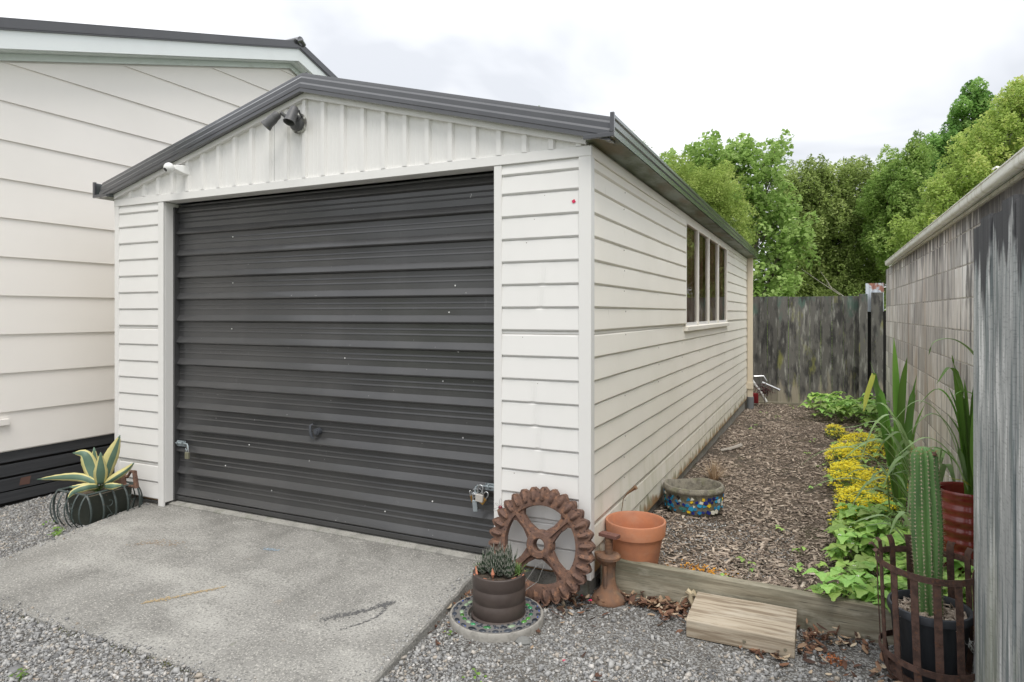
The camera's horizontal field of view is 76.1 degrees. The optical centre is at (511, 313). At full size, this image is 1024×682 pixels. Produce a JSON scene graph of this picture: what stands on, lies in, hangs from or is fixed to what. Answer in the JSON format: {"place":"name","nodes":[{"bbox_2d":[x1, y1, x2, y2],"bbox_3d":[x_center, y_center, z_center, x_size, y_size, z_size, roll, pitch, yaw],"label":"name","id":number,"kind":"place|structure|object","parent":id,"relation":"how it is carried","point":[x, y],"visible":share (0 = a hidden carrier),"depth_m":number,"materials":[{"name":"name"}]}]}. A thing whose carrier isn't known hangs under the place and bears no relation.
{"place":"outdoors","nodes":[
{"label":"outdoors","id":0,"kind":"place"},
{"bbox_2d":[113,470,138,488],"bbox_3d":[-2.671,1.146,4.526,0.260,0.139,0.036,0,0,25],"label":"rusty saw","id":1,"kind":"object","parent":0,"point":[123,480],"visible":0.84,"depth_m":4.49,"materials":[{"name":"metal"}]},
{"bbox_2d":[0,484,973,681],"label":"gravel yard","id":2,"kind":"structure","parent":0,"point":[673,626],"depth_m":2.73,"materials":[{"name":"gravel"}]},
{"bbox_2d":[49,481,142,527],"bbox_3d":[-2.832,1.295,4.472,0.414,0.235,0.443,0,0,25],"label":"wrought iron planter","id":3,"kind":"object","parent":2,"relation":"on","point":[86,508],"visible":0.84,"depth_m":4.37,"materials":[{"name":"metal"}]},
{"bbox_2d":[37,435,133,498],"bbox_3d":[-2.901,1.023,4.442,0.698,0.387,0.299,0,0,25],"label":"agave","id":4,"kind":"object","parent":3,"relation":"in","point":[98,470],"visible":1,"depth_m":4.44,"materials":[{"name":"plant"}]},
{"bbox_2d":[17,614,188,671],"bbox_3d":[-1.788,1.400,2.778,2.507,0.023,0.057,0,0,25],"label":"moss strip","id":5,"kind":"object","parent":2,"relation":"on","point":[111,646],"visible":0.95,"depth_m":2.73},
{"bbox_2d":[0,502,475,681],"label":"gravel","id":6,"kind":"structure","parent":2,"relation":"on","point":[183,665],"depth_m":2.82,"materials":[{"name":"gravel"}]},
{"bbox_2d":[0,501,478,681],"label":"concrete apron","id":7,"kind":"object","parent":2,"relation":"on","point":[260,614],"visible":0.75,"depth_m":3.22,"materials":[{"name":"concrete"}]},
{"bbox_2d":[141,585,226,603],"bbox_3d":[-1.595,1.373,3.190,0.376,0.011,0.054,0,0,-25],"label":"chalk mark","id":8,"kind":"object","parent":7,"relation":"on","point":[155,600],"visible":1,"depth_m":3.18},
{"bbox_2d":[320,601,394,620],"bbox_3d":[-0.702,1.366,2.998,0.354,0.011,0.077,0,0,-27],"label":"tar mark","id":9,"kind":"object","parent":7,"relation":"on","point":[378,606],"visible":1,"depth_m":3.00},
{"bbox_2d":[14,610,842,681],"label":"leaf litter","id":10,"kind":"object","parent":2,"relation":"on","point":[532,646],"visible":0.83,"depth_m":2.69,"materials":[{"name":"brown plant"}]},
{"bbox_2d":[429,590,472,643],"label":"leaf litter","id":11,"kind":"object","parent":2,"relation":"on","point":[466,593],"visible":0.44,"depth_m":3.12,"materials":[{"name":"brown plant"}]},
{"bbox_2d":[449,595,543,642],"bbox_3d":[-0.071,1.396,3.018,0.438,0.053,0.438,0,0,25],"label":"mosaic paving ring","id":12,"kind":"object","parent":2,"relation":"on","point":[528,624],"visible":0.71,"depth_m":2.88,"materials":[{"name":"concrete"}]},
{"bbox_2d":[471,541,527,624],"bbox_3d":[-0.060,1.229,3.019,0.256,0.343,0.256,0,0,-29],"label":"brown pot","id":13,"kind":"object","parent":2,"relation":"on","point":[498,589],"visible":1,"depth_m":2.94,"materials":[{"name":"ceramic"}]},
{"bbox_2d":[515,636,531,645],"bbox_3d":[0.049,1.403,2.806,0.072,0.032,0.056,0,0,25],"label":"grey stone","id":14,"kind":"object","parent":2,"relation":"on","point":[524,640],"visible":0.99,"depth_m":2.79,"materials":[{"name":"stone"}]},
{"bbox_2d":[489,487,595,605],"bbox_3d":[0.137,1.139,3.220,0.552,0.554,0.067,0,-11,25],"label":"gear wheel","id":15,"kind":"object","parent":2,"relation":"on","point":[566,584],"visible":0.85,"depth_m":3.19,"materials":[{"name":"metal"}]},
{"bbox_2d":[591,531,625,607],"bbox_3d":[0.477,1.248,3.226,0.166,0.331,0.166,0,0,15],"label":"screw jack","id":16,"kind":"object","parent":2,"relation":"on","point":[607,592],"visible":1,"depth_m":3.19,"materials":[{"name":"metal"}]},
{"bbox_2d":[537,590,690,632],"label":"leaf litter","id":17,"kind":"object","parent":2,"relation":"on","point":[672,607],"visible":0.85,"depth_m":3.13,"materials":[{"name":"brown plant"}]},
{"bbox_2d":[679,588,695,605],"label":"dried flower","id":18,"kind":"object","parent":2,"relation":"on","point":[691,594],"visible":0.85,"depth_m":3.11,"materials":[{"name":"plant"}]},
{"bbox_2d":[686,592,796,658],"bbox_3d":[1.019,1.369,2.896,0.436,0.087,0.292,0,0,25],"label":"timber step","id":19,"kind":"object","parent":2,"relation":"on","point":[765,627],"visible":1,"depth_m":2.83,"materials":[{"name":"wood"}]},
{"bbox_2d":[601,558,893,644],"bbox_3d":[1.146,1.378,3.037,1.515,0.274,0.048,0,0,25],"label":"timber edging","id":20,"kind":"object","parent":2,"relation":"on","point":[848,615],"visible":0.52,"depth_m":3.01,"materials":[{"name":"wood"}]},
{"bbox_2d":[596,403,973,644],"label":"bark mulch","id":21,"kind":"object","parent":2,"relation":"on","point":[785,571],"visible":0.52,"depth_m":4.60,"materials":[{"name":"wood"}]},
{"bbox_2d":[605,511,665,563],"bbox_3d":[0.643,1.216,3.402,0.312,0.289,0.312,0,0,25],"label":"terracotta pot","id":22,"kind":"object","parent":21,"relation":"on","point":[642,534],"visible":0.77,"depth_m":3.30,"materials":[{"name":"ceramic"}]},
{"bbox_2d":[663,478,724,517],"bbox_3d":[1.264,1.278,4.561,0.418,0.194,0.418,0,0,25],"label":"mosaic pot","id":23,"kind":"object","parent":21,"relation":"on","point":[698,497],"visible":1,"depth_m":4.42,"materials":[{"name":"tile"}]},
{"bbox_2d":[664,559,739,576],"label":"fallen orange petals","id":24,"kind":"object","parent":21,"relation":"on","point":[698,568],"visible":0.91,"depth_m":3.42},
{"bbox_2d":[695,457,728,481],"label":"dry grass tuft","id":25,"kind":"object","parent":21,"relation":"on","point":[714,474],"visible":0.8,"depth_m":5.40,"materials":[{"name":"plant"}]},
{"bbox_2d":[653,512,794,583],"bbox_3d":[1.129,1.357,3.768,0.911,0.044,1.210,0,0,25],"label":"bed grit","id":26,"kind":"object","parent":21,"relation":"on","point":[731,533],"visible":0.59,"depth_m":3.91,"materials":[{"name":"brown stone"}]},
{"bbox_2d":[719,443,742,451],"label":"broken branch","id":27,"kind":"object","parent":21,"relation":"on","point":[740,445],"visible":1,"depth_m":6.63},
{"bbox_2d":[798,399,830,417],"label":"strawberry plant","id":28,"kind":"object","parent":21,"relation":"on","point":[824,405],"visible":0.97,"depth_m":8.68,"materials":[{"name":"green plant"}]},
{"bbox_2d":[806,392,824,407],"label":"strawberry plant","id":29,"kind":"object","parent":21,"relation":"on","point":[812,396],"visible":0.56,"depth_m":9.66,"materials":[{"name":"green plant"}]},
{"bbox_2d":[809,398,835,417],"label":"strawberry plant","id":30,"kind":"object","parent":21,"relation":"on","point":[818,399],"visible":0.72,"depth_m":8.93,"materials":[{"name":"green plant"}]},
{"bbox_2d":[825,406,847,422],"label":"strawberry plant","id":31,"kind":"object","parent":21,"relation":"on","point":[842,411],"visible":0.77,"depth_m":8.40,"materials":[{"name":"green plant"}]},
{"bbox_2d":[825,423,848,438],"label":"yellow flower clump","id":32,"kind":"object","parent":21,"relation":"on","point":[836,431],"visible":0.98,"depth_m":7.43,"materials":[{"name":"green plant"}]},
{"bbox_2d":[829,399,852,420],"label":"strawberry plant","id":33,"kind":"object","parent":21,"relation":"on","point":[846,409],"visible":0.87,"depth_m":8.41,"materials":[{"name":"green plant"}]},
{"bbox_2d":[802,568,879,600],"bbox_3d":[1.488,1.264,2.959,0.288,0.181,0.238,0,0,-7],"label":"strawberry plant","id":34,"kind":"object","parent":21,"relation":"on","point":[862,588],"visible":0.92,"depth_m":2.90,"materials":[{"name":"green plant"}]},
{"bbox_2d":[826,401,856,417],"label":"strawberry plant","id":35,"kind":"object","parent":21,"relation":"on","point":[846,403],"visible":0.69,"depth_m":8.49,"materials":[{"name":"green plant"}]},
{"bbox_2d":[826,505,859,533],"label":"yellow flower clump","id":36,"kind":"object","parent":21,"relation":"on","point":[833,517],"visible":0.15,"depth_m":4.13,"materials":[{"name":"green plant"}]},
{"bbox_2d":[823,442,864,473],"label":"yellow flower clump","id":37,"kind":"object","parent":21,"relation":"on","point":[844,450],"visible":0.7,"depth_m":5.90,"materials":[{"name":"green plant"}]},
{"bbox_2d":[824,560,867,580],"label":"strawberry plant","id":38,"kind":"object","parent":21,"relation":"on","point":[840,563],"visible":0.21,"depth_m":3.17,"materials":[{"name":"green plant"}]},
{"bbox_2d":[832,528,860,554],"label":"strawberry plant","id":39,"kind":"object","parent":21,"relation":"on","point":[840,530],"visible":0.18,"depth_m":3.62,"materials":[{"name":"green plant"}]},
{"bbox_2d":[833,502,861,527],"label":"strawberry plant","id":40,"kind":"object","parent":21,"relation":"on","point":[844,504],"visible":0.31,"depth_m":4.08,"materials":[{"name":"green plant"}]},
{"bbox_2d":[825,459,870,495],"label":"yellow flower clump","id":41,"kind":"object","parent":21,"relation":"on","point":[848,464],"visible":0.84,"depth_m":5.13,"materials":[{"name":"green plant"}]},
{"bbox_2d":[816,562,880,601],"bbox_3d":[1.557,1.269,3.025,0.300,0.188,0.284,0,0,41],"label":"strawberry plant","id":42,"kind":"object","parent":21,"relation":"on","point":[859,566],"visible":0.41,"depth_m":3.06,"materials":[{"name":"green plant"}]},
{"bbox_2d":[821,542,876,571],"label":"strawberry plant","id":43,"kind":"object","parent":21,"relation":"on","point":[853,547],"visible":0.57,"depth_m":3.42,"materials":[{"name":"green plant"}]},
{"bbox_2d":[825,524,874,560],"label":"strawberry plant","id":44,"kind":"object","parent":21,"relation":"on","point":[842,537],"visible":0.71,"depth_m":3.48,"materials":[{"name":"green plant"}]},
{"bbox_2d":[828,519,871,543],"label":"strawberry plant","id":45,"kind":"object","parent":21,"relation":"on","point":[838,521],"visible":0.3,"depth_m":3.80,"materials":[{"name":"green plant"}]},
{"bbox_2d":[824,520,875,541],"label":"strawberry plant","id":46,"kind":"object","parent":21,"relation":"on","point":[855,526],"visible":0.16,"depth_m":3.75,"materials":[{"name":"green plant"}]},
{"bbox_2d":[826,543,876,571],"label":"strawberry plant","id":47,"kind":"object","parent":21,"relation":"on","point":[857,557],"visible":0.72,"depth_m":3.40,"materials":[{"name":"green plant"}]},
{"bbox_2d":[836,509,873,527],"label":"strawberry plant","id":48,"kind":"object","parent":21,"relation":"on","point":[848,512],"visible":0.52,"depth_m":3.94,"materials":[{"name":"green plant"}]},
{"bbox_2d":[825,539,886,560],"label":"strawberry plant","id":49,"kind":"object","parent":21,"relation":"on","point":[860,547],"visible":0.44,"depth_m":3.45,"materials":[{"name":"green plant"}]},
{"bbox_2d":[842,570,879,596],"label":"strawberry plant","id":50,"kind":"object","parent":21,"relation":"on","point":[858,574],"visible":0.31,"depth_m":3.01,"materials":[{"name":"green plant"}]},
{"bbox_2d":[836,432,885,461],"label":"yellow flower clump","id":51,"kind":"object","parent":21,"relation":"on","point":[854,438],"visible":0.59,"depth_m":6.45,"materials":[{"name":"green plant"}]},
{"bbox_2d":[834,558,889,584],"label":"strawberry plant","id":52,"kind":"object","parent":21,"relation":"on","point":[871,564],"visible":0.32,"depth_m":3.22,"materials":[{"name":"green plant"}]},
{"bbox_2d":[850,404,878,423],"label":"strawberry plant","id":53,"kind":"object","parent":21,"relation":"on","point":[875,416],"visible":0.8,"depth_m":8.17,"materials":[{"name":"green plant"}]},
{"bbox_2d":[832,483,899,517],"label":"yellow flower clump","id":54,"kind":"object","parent":21,"relation":"on","point":[843,494],"visible":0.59,"depth_m":4.50,"materials":[{"name":"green plant"}]},
{"bbox_2d":[846,503,892,519],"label":"strawberry plant","id":55,"kind":"object","parent":21,"relation":"on","point":[878,508],"visible":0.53,"depth_m":4.00,"materials":[{"name":"green plant"}]},
{"bbox_2d":[849,588,890,612],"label":"strawberry plant","id":56,"kind":"object","parent":21,"relation":"on","point":[863,597],"visible":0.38,"depth_m":2.88,"materials":[{"name":"green plant"}]},
{"bbox_2d":[855,452,885,466],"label":"strawberry plant","id":57,"kind":"object","parent":21,"relation":"on","point":[865,461],"visible":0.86,"depth_m":5.81,"materials":[{"name":"green plant"}]},
{"bbox_2d":[853,509,890,534],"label":"strawberry plant","id":58,"kind":"object","parent":21,"relation":"on","point":[862,511],"visible":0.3,"depth_m":3.86,"materials":[{"name":"green plant"}]},
{"bbox_2d":[855,558,889,576],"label":"strawberry plant","id":59,"kind":"object","parent":21,"relation":"on","point":[875,562],"visible":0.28,"depth_m":3.23,"materials":[{"name":"green plant"}]},
{"bbox_2d":[856,489,892,510],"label":"strawberry plant","id":60,"kind":"object","parent":21,"relation":"on","point":[871,491],"visible":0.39,"depth_m":4.47,"materials":[{"name":"green plant"}]},
{"bbox_2d":[855,518,895,534],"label":"strawberry plant","id":61,"kind":"object","parent":21,"relation":"on","point":[862,524],"visible":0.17,"depth_m":3.69,"materials":[{"name":"green plant"}]},
{"bbox_2d":[844,465,909,525],"bbox_3d":[2.141,1.137,3.810,0.402,0.458,0.433,0,0,-39],"label":"umbrella sedge","id":62,"kind":"object","parent":21,"relation":"on","point":[885,474],"visible":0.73,"depth_m":3.78,"materials":[{"name":"green plant"}]},
{"bbox_2d":[864,580,890,604],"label":"strawberry plant","id":63,"kind":"object","parent":21,"relation":"on","point":[874,583],"visible":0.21,"depth_m":2.95,"materials":[{"name":"green plant"}]},
{"bbox_2d":[805,403,955,517],"bbox_3d":[2.090,0.951,3.788,0.817,0.831,0.556,0,0,25],"label":"arching plant","id":64,"kind":"object","parent":21,"relation":"on","point":[940,454],"visible":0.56,"depth_m":3.72,"materials":[{"name":"green plant"}]},
{"bbox_2d":[852,511,910,540],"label":"arching plant","id":65,"kind":"object","parent":21,"relation":"on","point":[904,516],"visible":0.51,"depth_m":3.23,"materials":[{"name":"green plant"}]},
{"bbox_2d":[857,500,906,525],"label":"strawberry plant","id":66,"kind":"object","parent":21,"relation":"on","point":[893,514],"visible":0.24,"depth_m":4.01,"materials":[{"name":"green plant"}]},
{"bbox_2d":[858,467,907,500],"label":"yellow flower clump","id":67,"kind":"object","parent":21,"relation":"on","point":[870,473],"visible":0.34,"depth_m":4.94,"materials":[{"name":"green plant"}]},
{"bbox_2d":[860,537,905,557],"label":"strawberry plant","id":68,"kind":"object","parent":21,"relation":"on","point":[885,541],"visible":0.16,"depth_m":3.43,"materials":[{"name":"green plant"}]},
{"bbox_2d":[861,567,906,580],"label":"strawberry plant","id":69,"kind":"object","parent":21,"relation":"on","point":[872,576],"visible":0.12,"depth_m":3.10,"materials":[{"name":"green plant"}]},
{"bbox_2d":[864,574,906,598],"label":"strawberry plant","id":70,"kind":"object","parent":21,"relation":"on","point":[887,579],"visible":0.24,"depth_m":2.95,"materials":[{"name":"green plant"}]},
{"bbox_2d":[864,519,907,554],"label":"strawberry plant","id":71,"kind":"object","parent":21,"relation":"on","point":[870,528],"visible":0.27,"depth_m":3.59,"materials":[{"name":"green plant"}]},
{"bbox_2d":[872,552,905,575],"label":"strawberry plant","id":72,"kind":"object","parent":21,"relation":"on","point":[886,556],"visible":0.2,"depth_m":3.32,"materials":[{"name":"green plant"}]},
{"bbox_2d":[863,341,923,513],"bbox_3d":[2.590,0.766,4.497,0.456,1.202,0.144,0,0,-4],"label":"iris plant","id":73,"kind":"object","parent":21,"relation":"on","point":[899,396],"visible":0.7,"depth_m":4.47,"materials":[{"name":"green plant"}]},
{"bbox_2d":[892,529,906,557],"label":"strawberry plant","id":74,"kind":"object","parent":21,"relation":"on","point":[896,534],"visible":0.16,"depth_m":3.51,"materials":[{"name":"green plant"}]},
{"bbox_2d":[896,560,906,576],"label":"strawberry plant","id":75,"kind":"object","parent":21,"relation":"on","point":[900,564],"visible":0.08,"depth_m":3.10,"materials":[{"name":"green plant"}]},
{"bbox_2d":[888,582,965,602],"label":"strawberry plant","id":76,"kind":"object","parent":21,"relation":"on","point":[902,585],"visible":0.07,"depth_m":2.87,"materials":[{"name":"green plant"}]},
{"bbox_2d":[940,481,973,576],"bbox_3d":[2.268,1.116,3.261,0.276,0.488,0.276,0,0,25],"label":"red glazed pot","id":77,"kind":"object","parent":21,"relation":"on","point":[958,514],"visible":0.26,"depth_m":3.19,"materials":[{"name":"ceramic"}]},
{"bbox_2d":[892,338,973,494],"bbox_3d":[2.144,0.527,3.326,0.440,0.808,0.215,0,0,39],"label":"potted iris","id":78,"kind":"object","parent":77,"relation":"on","point":[964,417],"visible":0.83,"depth_m":3.29,"materials":[{"name":"green plant"}]},
{"bbox_2d":[944,559,973,576],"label":"strawberry plant","id":79,"kind":"object","parent":21,"relation":"on","point":[958,564],"visible":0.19,"depth_m":3.08,"materials":[{"name":"green plant"}]},
{"bbox_2d":[739,618,874,665],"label":"leaf litter","id":80,"kind":"object","parent":2,"relation":"on","point":[808,636],"visible":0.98,"depth_m":2.75,"materials":[{"name":"brown plant"}]},
{"bbox_2d":[818,653,853,665],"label":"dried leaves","id":81,"kind":"object","parent":2,"relation":"on","point":[829,657],"visible":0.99,"depth_m":2.65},
{"bbox_2d":[808,652,901,681],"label":"leaf litter","id":82,"kind":"object","parent":2,"relation":"on","point":[877,668],"visible":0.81,"depth_m":2.56,"materials":[{"name":"brown plant"}]},
{"bbox_2d":[869,534,974,681],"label":"iron basket","id":83,"kind":"object","parent":2,"relation":"on","point":[955,592],"visible":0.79,"depth_m":2.47,"materials":[{"name":"brown metal"}]},
{"bbox_2d":[886,589,973,681],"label":"cactus pot","id":84,"kind":"object","parent":83,"relation":"in","point":[927,637],"visible":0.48,"depth_m":2.45,"materials":[{"name":"black plastic"}]},
{"bbox_2d":[907,446,945,616],"bbox_3d":[1.614,0.852,2.547,0.137,0.689,0.132,0,0,25],"label":"column cactus","id":85,"kind":"object","parent":84,"relation":"in","point":[926,521],"depth_m":2.51,"materials":[{"name":"plant"}]},
{"bbox_2d":[0,0,1023,309],"label":"sky","id":86,"kind":"structure","parent":0,"point":[846,78],"materials":[{"name":"white"}]},
{"bbox_2d":[754,380,774,405],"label":"red leaved shrub","id":87,"kind":"object","parent":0,"point":[763,390],"visible":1,"depth_m":9.95,"materials":[{"name":"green plant"}]},
{"bbox_2d":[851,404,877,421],"bbox_3d":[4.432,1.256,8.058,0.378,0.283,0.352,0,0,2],"label":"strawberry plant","id":88,"kind":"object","parent":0,"point":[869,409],"visible":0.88,"depth_m":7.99,"materials":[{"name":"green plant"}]},
{"label":"ground","id":89,"kind":"structure","parent":0,"visible":0},
{"bbox_2d":[0,17,337,506],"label":"house","id":90,"kind":"structure","parent":89,"relation":"on","point":[83,107],"depth_m":5.20,"materials":[{"name":"paint"}]},
{"bbox_2d":[93,72,757,595],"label":"garage","id":91,"kind":"structure","parent":89,"relation":"on","point":[409,314],"depth_m":3.96,"materials":[{"name":"white paint"}]},
{"bbox_2d":[163,162,189,175],"bbox_3d":[-2.256,-0.970,4.398,0.068,0.070,0.158,0,0,44],"label":"security camera","id":92,"kind":"object","parent":91,"relation":"attached to","point":[182,170],"visible":1,"depth_m":4.38,"materials":[{"name":"white plastic"}]},
{"bbox_2d":[261,105,306,133],"bbox_3d":[-1.393,-1.175,3.965,0.267,0.153,0.149,0,0,25],"label":"twin floodlight","id":93,"kind":"object","parent":91,"relation":"attached to","point":[294,119],"visible":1,"depth_m":3.96,"materials":[{"name":"grey paint"}]},
{"bbox_2d":[143,498,485,561],"bbox_3d":[-1.354,1.417,4.142,2.850,0.195,0.086,0,0,25],"label":"threshold","id":94,"kind":"object","parent":91,"relation":"attached to","point":[414,545],"depth_m":4.00,"materials":[{"name":"concrete"}]},
{"bbox_2d":[176,173,493,553],"bbox_3d":[-1.215,0.274,4.073,2.576,2.078,0.058,0,0,25],"label":"garage door","id":95,"kind":"structure","parent":91,"relation":"in","point":[336,360],"depth_m":4.00,"materials":[{"name":"grey metal"}]},
{"bbox_2d":[472,493,477,511],"bbox_3d":[-0.201,1.026,3.552,0.026,0.098,0.016,-5,-1,8],"label":"padlock","id":96,"kind":"object","parent":91,"relation":"hanging from","point":[475,505],"visible":1,"depth_m":3.54,"materials":[{"name":"metal"}]},
{"bbox_2d":[475,484,483,502],"bbox_3d":[-0.173,0.969,3.531,0.044,0.096,0.016,6,3,25],"label":"padlock","id":97,"kind":"object","parent":91,"relation":"hanging from","point":[479,497],"visible":1,"depth_m":3.53,"materials":[{"name":"silver metal"}]},
{"bbox_2d":[683,221,729,330],"bbox_3d":[1.992,-0.310,6.650,0.091,0.950,2.710,0,0,25],"label":"window frame","id":98,"kind":"structure","parent":91,"relation":"in","point":[704,255],"depth_m":6.54,"materials":[{"name":"beige paint"}]},
{"bbox_2d":[659,151,761,274],"bbox_3d":[3.359,-0.619,11.502,2.021,4.480,1.427,0,0,3],"label":"feathery tree","id":99,"kind":"object","parent":89,"relation":"on","point":[714,196],"visible":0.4,"depth_m":11.22,"materials":[{"name":"green plant"}]},
{"bbox_2d":[661,128,820,304],"bbox_3d":[5.037,-1.282,15.001,3.872,5.822,2.130,0,0,11],"label":"broadleaf tree","id":100,"kind":"object","parent":89,"relation":"on","point":[741,153],"visible":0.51,"depth_m":14.68,"materials":[{"name":"green plant"}]},
{"bbox_2d":[753,292,885,406],"bbox_3d":[4.261,0.628,10.383,3.500,1.875,0.220,0,0,25],"label":"back fence","id":101,"kind":"object","parent":89,"relation":"on","point":[828,351],"visible":0.45,"depth_m":10.18,"materials":[{"name":"wood"}]},
{"bbox_2d":[866,283,883,311],"bbox_3d":[5.428,-0.237,9.797,0.240,0.425,0.012,0,0,25],"label":"metal sheet","id":102,"kind":"object","parent":101,"relation":"attached to","point":[874,287],"visible":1,"depth_m":9.81,"materials":[{"name":"metal"}]},
{"bbox_2d":[759,154,891,314],"bbox_3d":[8.871,-1.388,18.029,4.220,6.044,2.867,0,0,-19],"label":"evergreen tree","id":103,"kind":"object","parent":89,"relation":"on","point":[847,267],"visible":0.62,"depth_m":17.46,"materials":[{"name":"green plant"}]},
{"bbox_2d":[852,129,938,273],"bbox_3d":[9.673,-1.498,16.514,2.162,6.243,1.730,0,0,-6],"label":"green tree","id":104,"kind":"object","parent":89,"relation":"on","point":[895,183],"visible":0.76,"depth_m":16.27,"materials":[{"name":"green plant"}]},
{"bbox_2d":[885,74,1023,251],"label":"yellow green tree","id":105,"kind":"object","parent":89,"relation":"on","point":[985,149],"visible":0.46,"depth_m":12.87,"materials":[{"name":"green plant"}]},
{"bbox_2d":[885,147,1023,481],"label":"block wall","id":106,"kind":"structure","parent":89,"relation":"on","point":[929,286],"depth_m":4.82,"materials":[{"name":"concrete"}]},
{"bbox_2d":[920,76,1017,194],"bbox_3d":[14.010,-2.824,20.118,3.326,8.892,1.823,0,0,7],"label":"tall tree","id":107,"kind":"object","parent":89,"relation":"on","point":[974,96],"visible":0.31,"depth_m":19.77,"materials":[{"name":"green plant"}]},
{"bbox_2d":[973,194,1023,681],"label":"paling fence","id":108,"kind":"object","parent":89,"relation":"on","point":[998,414],"visible":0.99,"depth_m":2.04,"materials":[{"name":"wood"}]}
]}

